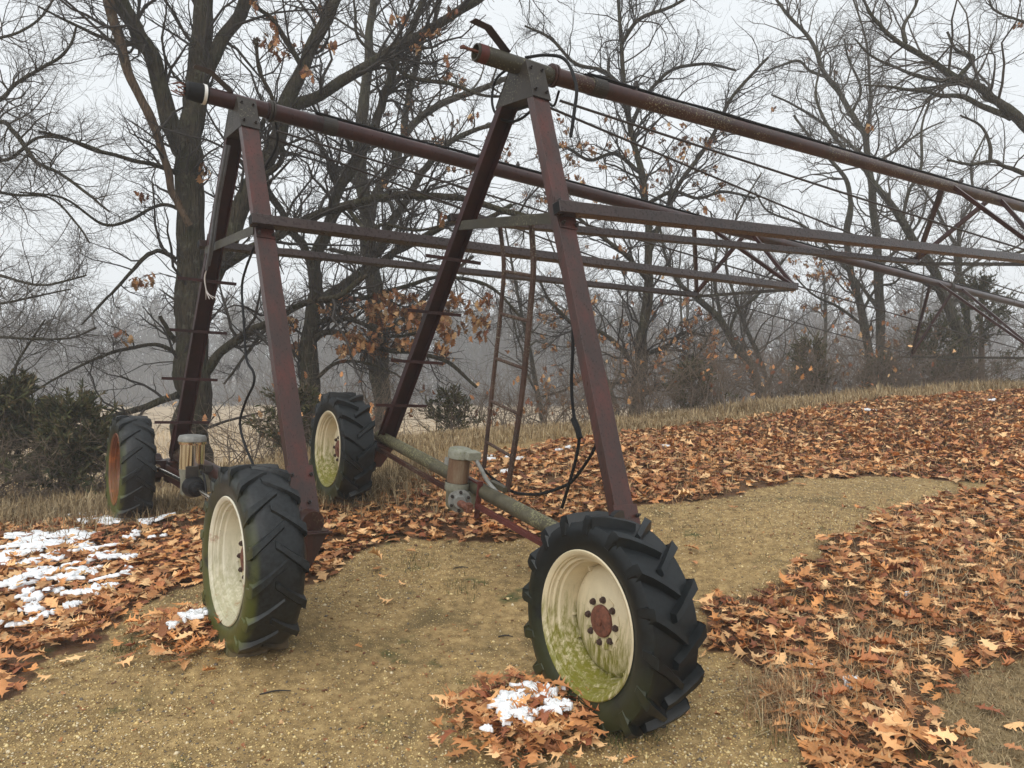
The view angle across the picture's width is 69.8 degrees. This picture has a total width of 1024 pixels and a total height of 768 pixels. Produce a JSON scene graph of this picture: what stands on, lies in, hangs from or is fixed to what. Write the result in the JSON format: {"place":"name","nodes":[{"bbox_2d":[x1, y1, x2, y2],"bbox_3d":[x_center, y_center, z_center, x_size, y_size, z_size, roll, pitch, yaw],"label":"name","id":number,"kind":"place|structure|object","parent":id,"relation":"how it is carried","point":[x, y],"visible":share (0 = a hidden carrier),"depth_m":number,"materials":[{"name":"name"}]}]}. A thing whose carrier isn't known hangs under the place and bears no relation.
{"place":"outdoors","nodes":[
{"label":"outdoors","id":0,"kind":"place"},
{"bbox_2d":[307,415,642,478],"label":"loose grass","id":1,"kind":"structure","parent":0,"point":[423,438],"depth_m":11.39,"materials":[{"name":"beige plant"}]},
{"bbox_2d":[0,386,1023,767],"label":"ground","id":2,"kind":"structure","parent":0,"point":[488,602],"depth_m":4.48,"materials":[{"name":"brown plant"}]},
{"bbox_2d":[0,365,88,487],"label":"juniper bush","id":3,"kind":"object","parent":2,"relation":"on","point":[17,393],"visible":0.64,"depth_m":10.20,"materials":[{"name":"green plant"}]},
{"bbox_2d":[0,377,122,494],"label":"juniper bush","id":4,"kind":"object","parent":2,"relation":"on","point":[63,414],"visible":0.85,"depth_m":9.91,"materials":[{"name":"green plant"}]},
{"bbox_2d":[0,511,175,626],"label":"snow patch","id":5,"kind":"object","parent":2,"relation":"on","point":[36,543],"visible":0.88,"depth_m":6.38,"materials":[{"name":"white snow"}]},
{"bbox_2d":[0,0,178,399],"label":"oak tree","id":6,"kind":"object","parent":2,"relation":"on","point":[13,85],"visible":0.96,"depth_m":11.19,"materials":[{"name":"grey plant"}]},
{"bbox_2d":[0,388,217,506],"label":"brush thicket","id":7,"kind":"object","parent":2,"relation":"on","point":[30,489],"visible":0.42,"depth_m":9.80,"materials":[{"name":"plant"}]},
{"bbox_2d":[166,607,207,628],"bbox_3d":[-2.097,1.506,4.750,0.281,0.065,0.203,0,0,-36],"label":"snow patch","id":8,"kind":"object","parent":2,"relation":"on","point":[192,614],"visible":0.98,"depth_m":4.74,"materials":[{"name":"white snow"}]},
{"bbox_2d":[0,432,419,520],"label":"bank grass","id":9,"kind":"structure","parent":2,"relation":"on","point":[76,497],"depth_m":9.68,"materials":[{"name":"brown plant"}]},
{"bbox_2d":[0,446,479,548],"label":"dry grass","id":10,"kind":"structure","parent":2,"relation":"on","point":[178,503],"depth_m":8.12,"materials":[{"name":"brown plant"}]},
{"bbox_2d":[0,420,538,492],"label":"field grass","id":11,"kind":"structure","parent":2,"relation":"on","point":[216,462],"depth_m":39.51,"materials":[{"name":"beige plant"}]},
{"bbox_2d":[259,690,290,694],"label":"twig","id":12,"kind":"object","parent":2,"relation":"on","point":[273,691],"visible":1,"depth_m":4.10,"materials":[{"name":"grey wood"}]},
{"bbox_2d":[241,377,321,447],"bbox_3d":[-3.600,0.583,11.863,1.343,1.450,1.314,0,0,-44],"label":"juniper bush","id":13,"kind":"object","parent":2,"relation":"on","point":[306,409],"visible":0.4,"depth_m":11.69,"materials":[{"name":"green plant"}]},
{"bbox_2d":[132,337,442,464],"bbox_3d":[-3.841,0.603,12.436,5.330,2.974,5.044,0,0,0],"label":"brush thicket","id":14,"kind":"object","parent":2,"relation":"on","point":[263,439],"visible":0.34,"depth_m":12.02,"materials":[{"name":"brown plant"}]},
{"bbox_2d":[0,0,603,487],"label":"oak tree","id":15,"kind":"object","parent":2,"relation":"on","point":[184,134],"visible":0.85,"depth_m":11.99,"materials":[{"name":"brown plant"}]},
{"bbox_2d":[202,0,563,431],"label":"oak tree","id":16,"kind":"object","parent":2,"relation":"on","point":[311,328],"visible":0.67,"depth_m":13.18,"materials":[{"name":"brown plant"}]},
{"bbox_2d":[282,0,554,432],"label":"oak tree","id":17,"kind":"object","parent":2,"relation":"on","point":[365,98],"visible":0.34,"depth_m":16.25,"materials":[{"name":"brown plant"}]},
{"bbox_2d":[417,383,484,431],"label":"juniper bush","id":18,"kind":"object","parent":2,"relation":"on","point":[458,416],"visible":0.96,"depth_m":13.13,"materials":[{"name":"green plant"}]},
{"bbox_2d":[0,477,1018,767],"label":"leaf crumbs","id":19,"kind":"object","parent":2,"relation":"on","point":[448,655],"visible":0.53,"depth_m":4.19,"materials":[{"name":"brown plant"}]},
{"bbox_2d":[373,342,648,433],"bbox_3d":[0.089,0.463,14.059,5.631,2.577,4.086,0,0,0],"label":"brush thicket","id":20,"kind":"object","parent":2,"relation":"on","point":[508,404],"visible":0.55,"depth_m":13.76,"materials":[{"name":"brown plant"}]},
{"bbox_2d":[0,387,1023,767],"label":"fallen leaves","id":21,"kind":"object","parent":2,"relation":"on","point":[190,569],"visible":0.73,"depth_m":6.38,"materials":[{"name":"brown plant"}]},
{"bbox_2d":[0,477,1023,767],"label":"straw bits","id":22,"kind":"object","parent":2,"relation":"on","point":[404,697],"visible":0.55,"depth_m":3.92,"materials":[{"name":"beige plant"}]},
{"bbox_2d":[432,161,610,423],"bbox_3d":[0.587,-1.948,24.103,7.906,10.377,4.443,0,0,-40],"label":"bare tree","id":23,"kind":"object","parent":2,"relation":"on","point":[531,354],"visible":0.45,"depth_m":23.89,"materials":[{"name":"grey plant"}]},
{"bbox_2d":[479,680,572,731],"bbox_3d":[0.079,1.715,3.941,0.494,0.105,0.447,0,0,0],"label":"snow patch","id":24,"kind":"object","parent":2,"relation":"on","point":[501,703],"visible":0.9,"depth_m":3.90,"materials":[{"name":"white snow"}]},
{"bbox_2d":[97,510,1002,767],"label":"green tufts","id":25,"kind":"object","parent":2,"relation":"on","point":[613,733],"visible":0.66,"depth_m":3.77,"materials":[{"name":"green plant"}]},
{"bbox_2d":[105,64,1023,657],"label":"irrigation machine","id":26,"kind":"object","parent":2,"relation":"on","point":[263,532],"visible":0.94,"depth_m":6.68,"materials":[{"name":"red paint"}]},
{"bbox_2d":[508,203,658,414],"bbox_3d":[2.715,-1.797,28.000,5.806,10.004,5.676,0,0,0],"label":"bare tree","id":27,"kind":"object","parent":2,"relation":"on","point":[598,293],"visible":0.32,"depth_m":27.87,"materials":[{"name":"grey plant"}]},
{"bbox_2d":[462,306,812,425],"bbox_3d":[2.933,-0.051,16.288,8.761,3.315,5.607,0,0,-28],"label":"brush thicket","id":28,"kind":"object","parent":2,"relation":"on","point":[657,400],"visible":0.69,"depth_m":15.25,"materials":[{"name":"brown plant"}]},
{"bbox_2d":[497,0,808,423],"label":"oak tree","id":29,"kind":"object","parent":2,"relation":"on","point":[672,194],"visible":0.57,"depth_m":17.45,"materials":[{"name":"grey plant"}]},
{"bbox_2d":[309,18,1023,739],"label":"irrigation machine","id":30,"kind":"object","parent":2,"relation":"on","point":[615,630],"visible":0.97,"depth_m":5.53,"materials":[{"name":"red paint"}]},
{"bbox_2d":[321,387,1023,526],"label":"slope weeds","id":31,"kind":"object","parent":2,"relation":"on","point":[864,417],"visible":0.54,"depth_m":9.54,"materials":[{"name":"plant"}]},
{"bbox_2d":[609,207,763,412],"bbox_3d":[7.859,-2.364,33.273,6.676,11.073,5.899,0,0,15],"label":"bare tree","id":32,"kind":"object","parent":2,"relation":"on","point":[681,316],"visible":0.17,"depth_m":32.88,"materials":[{"name":"grey plant"}]},
{"bbox_2d":[647,254,741,397],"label":"bare tree","id":33,"kind":"object","parent":2,"relation":"on","point":[687,311],"visible":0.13,"depth_m":43.55,"materials":[{"name":"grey plant"}]},
{"bbox_2d":[655,352,740,412],"bbox_3d":[3.910,0.064,16.000,1.662,1.550,1.574,0,0,-10],"label":"juniper bush","id":34,"kind":"object","parent":2,"relation":"on","point":[693,404],"visible":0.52,"depth_m":15.74,"materials":[{"name":"green plant"}]},
{"bbox_2d":[631,180,809,401],"bbox_3d":[5.673,-1.990,20.318,4.986,7.246,3.840,0,0,38],"label":"leaning tree","id":35,"kind":"object","parent":2,"relation":"on","point":[721,322],"visible":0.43,"depth_m":19.92,"materials":[{"name":"grey plant"}]},
{"bbox_2d":[684,147,829,398],"bbox_3d":[7.041,-2.741,21.721,4.821,9.693,4.131,0,0,0],"label":"leaning tree","id":36,"kind":"object","parent":2,"relation":"on","point":[746,311],"visible":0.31,"depth_m":21.52,"materials":[{"name":"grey plant"}]},
{"bbox_2d":[771,330,842,397],"bbox_3d":[7.406,-0.255,18.152,1.598,2.190,1.589,0,0,40],"label":"juniper bush","id":37,"kind":"object","parent":2,"relation":"on","point":[799,346],"visible":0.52,"depth_m":18.09,"materials":[{"name":"green plant"}]},
{"bbox_2d":[767,212,870,395],"bbox_3d":[13.387,-2.100,30.913,5.449,10.658,5.131,0,0,21],"label":"bare tree","id":38,"kind":"object","parent":2,"relation":"on","point":[823,288],"visible":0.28,"depth_m":30.67,"materials":[{"name":"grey plant"}]},
{"bbox_2d":[736,82,961,387],"bbox_3d":[9.290,-3.535,21.020,5.853,10.324,4.151,0,0,20],"label":"upright tree","id":39,"kind":"object","parent":2,"relation":"on","point":[855,287],"visible":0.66,"depth_m":20.80,"materials":[{"name":"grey plant"}]},
{"bbox_2d":[683,487,1023,767],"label":"dead weeds","id":40,"kind":"object","parent":2,"relation":"on","point":[784,694],"visible":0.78,"depth_m":4.33,"materials":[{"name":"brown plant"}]},
{"bbox_2d":[737,0,977,387],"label":"upright tree","id":41,"kind":"object","parent":2,"relation":"on","point":[819,64],"visible":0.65,"depth_m":22.04,"materials":[{"name":"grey plant"}]},
{"bbox_2d":[697,283,1023,402],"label":"brush thicket","id":42,"kind":"object","parent":2,"relation":"on","point":[839,379],"visible":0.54,"depth_m":17.78,"materials":[{"name":"brown plant"}]},
{"bbox_2d":[697,491,1023,694],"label":"dead straw","id":43,"kind":"object","parent":2,"relation":"on","point":[848,592],"visible":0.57,"depth_m":4.80,"materials":[{"name":"beige plant"}]},
{"bbox_2d":[841,347,918,391],"bbox_3d":[9.667,-0.076,19.357,1.778,1.911,1.571,0,0,-33],"label":"juniper bush","id":44,"kind":"object","parent":2,"relation":"on","point":[871,365],"visible":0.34,"depth_m":19.11,"materials":[{"name":"green plant"}]},
{"bbox_2d":[766,52,1023,383],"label":"slanting tree","id":45,"kind":"object","parent":2,"relation":"on","point":[909,233],"visible":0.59,"depth_m":19.44,"materials":[{"name":"grey plant"}]},
{"bbox_2d":[855,236,976,385],"bbox_3d":[19.579,-2.080,34.662,5.789,10.668,6.250,0,0,0],"label":"bare tree","id":46,"kind":"object","parent":2,"relation":"on","point":[920,309],"visible":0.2,"depth_m":35.85,"materials":[{"name":"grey plant"}]},
{"bbox_2d":[812,0,1023,326],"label":"oak tree","id":47,"kind":"object","parent":2,"relation":"on","point":[1003,109],"visible":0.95,"depth_m":15.05,"materials":[{"name":"grey plant"}]},
{"bbox_2d":[873,309,1001,387],"bbox_3d":[11.449,-0.592,20.095,3.023,2.815,2.760,0,0,-27],"label":"juniper bush","id":48,"kind":"object","parent":2,"relation":"on","point":[944,334],"visible":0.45,"depth_m":19.54,"materials":[{"name":"green plant"}]},
{"bbox_2d":[899,223,999,380],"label":"bare tree","id":49,"kind":"object","parent":2,"relation":"on","point":[957,303],"visible":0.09,"depth_m":38.85,"materials":[{"name":"grey plant"}]},
{"bbox_2d":[878,109,1023,380],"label":"slanting tree","id":50,"kind":"object","parent":2,"relation":"on","point":[967,312],"visible":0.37,"depth_m":21.62,"materials":[{"name":"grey plant"}]},
{"bbox_2d":[880,321,1023,388],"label":"brush thicket","id":51,"kind":"object","parent":2,"relation":"on","point":[983,373],"visible":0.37,"depth_m":18.78,"materials":[{"name":"brown plant"}]},
{"bbox_2d":[908,266,1023,383],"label":"juniper bush","id":52,"kind":"object","parent":2,"relation":"on","point":[981,285],"visible":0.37,"depth_m":20.22,"materials":[{"name":"green plant"}]},
{"bbox_2d":[914,654,1023,767],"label":"flattened straw","id":53,"kind":"object","parent":2,"relation":"on","point":[1010,710],"visible":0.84,"depth_m":3.80,"materials":[{"name":"beige plant"}]},
{"bbox_2d":[1002,325,1023,368],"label":"juniper bush","id":54,"kind":"object","parent":2,"relation":"on","point":[1023,350],"visible":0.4,"depth_m":21.75,"materials":[{"name":"green plant"}]},
{"bbox_2d":[1,348,1022,397],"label":"hills","id":55,"kind":"structure","parent":0,"point":[233,379],"depth_m":188.28,"materials":[{"name":"grey"}]},
{"bbox_2d":[0,253,1023,407],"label":"wood","id":56,"kind":"object","parent":55,"relation":"on","point":[473,351],"visible":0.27,"depth_m":106.81,"materials":[{"name":"grey plant"}]},
{"bbox_2d":[0,0,1023,357],"label":"sky","id":57,"kind":"structure","parent":0,"point":[509,10],"materials":[{"name":"white"}]},
{"bbox_2d":[614,375,1023,431],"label":"crest grass","id":58,"kind":"structure","parent":0,"point":[770,405],"depth_m":14.26,"materials":[{"name":"beige plant"}]}
]}

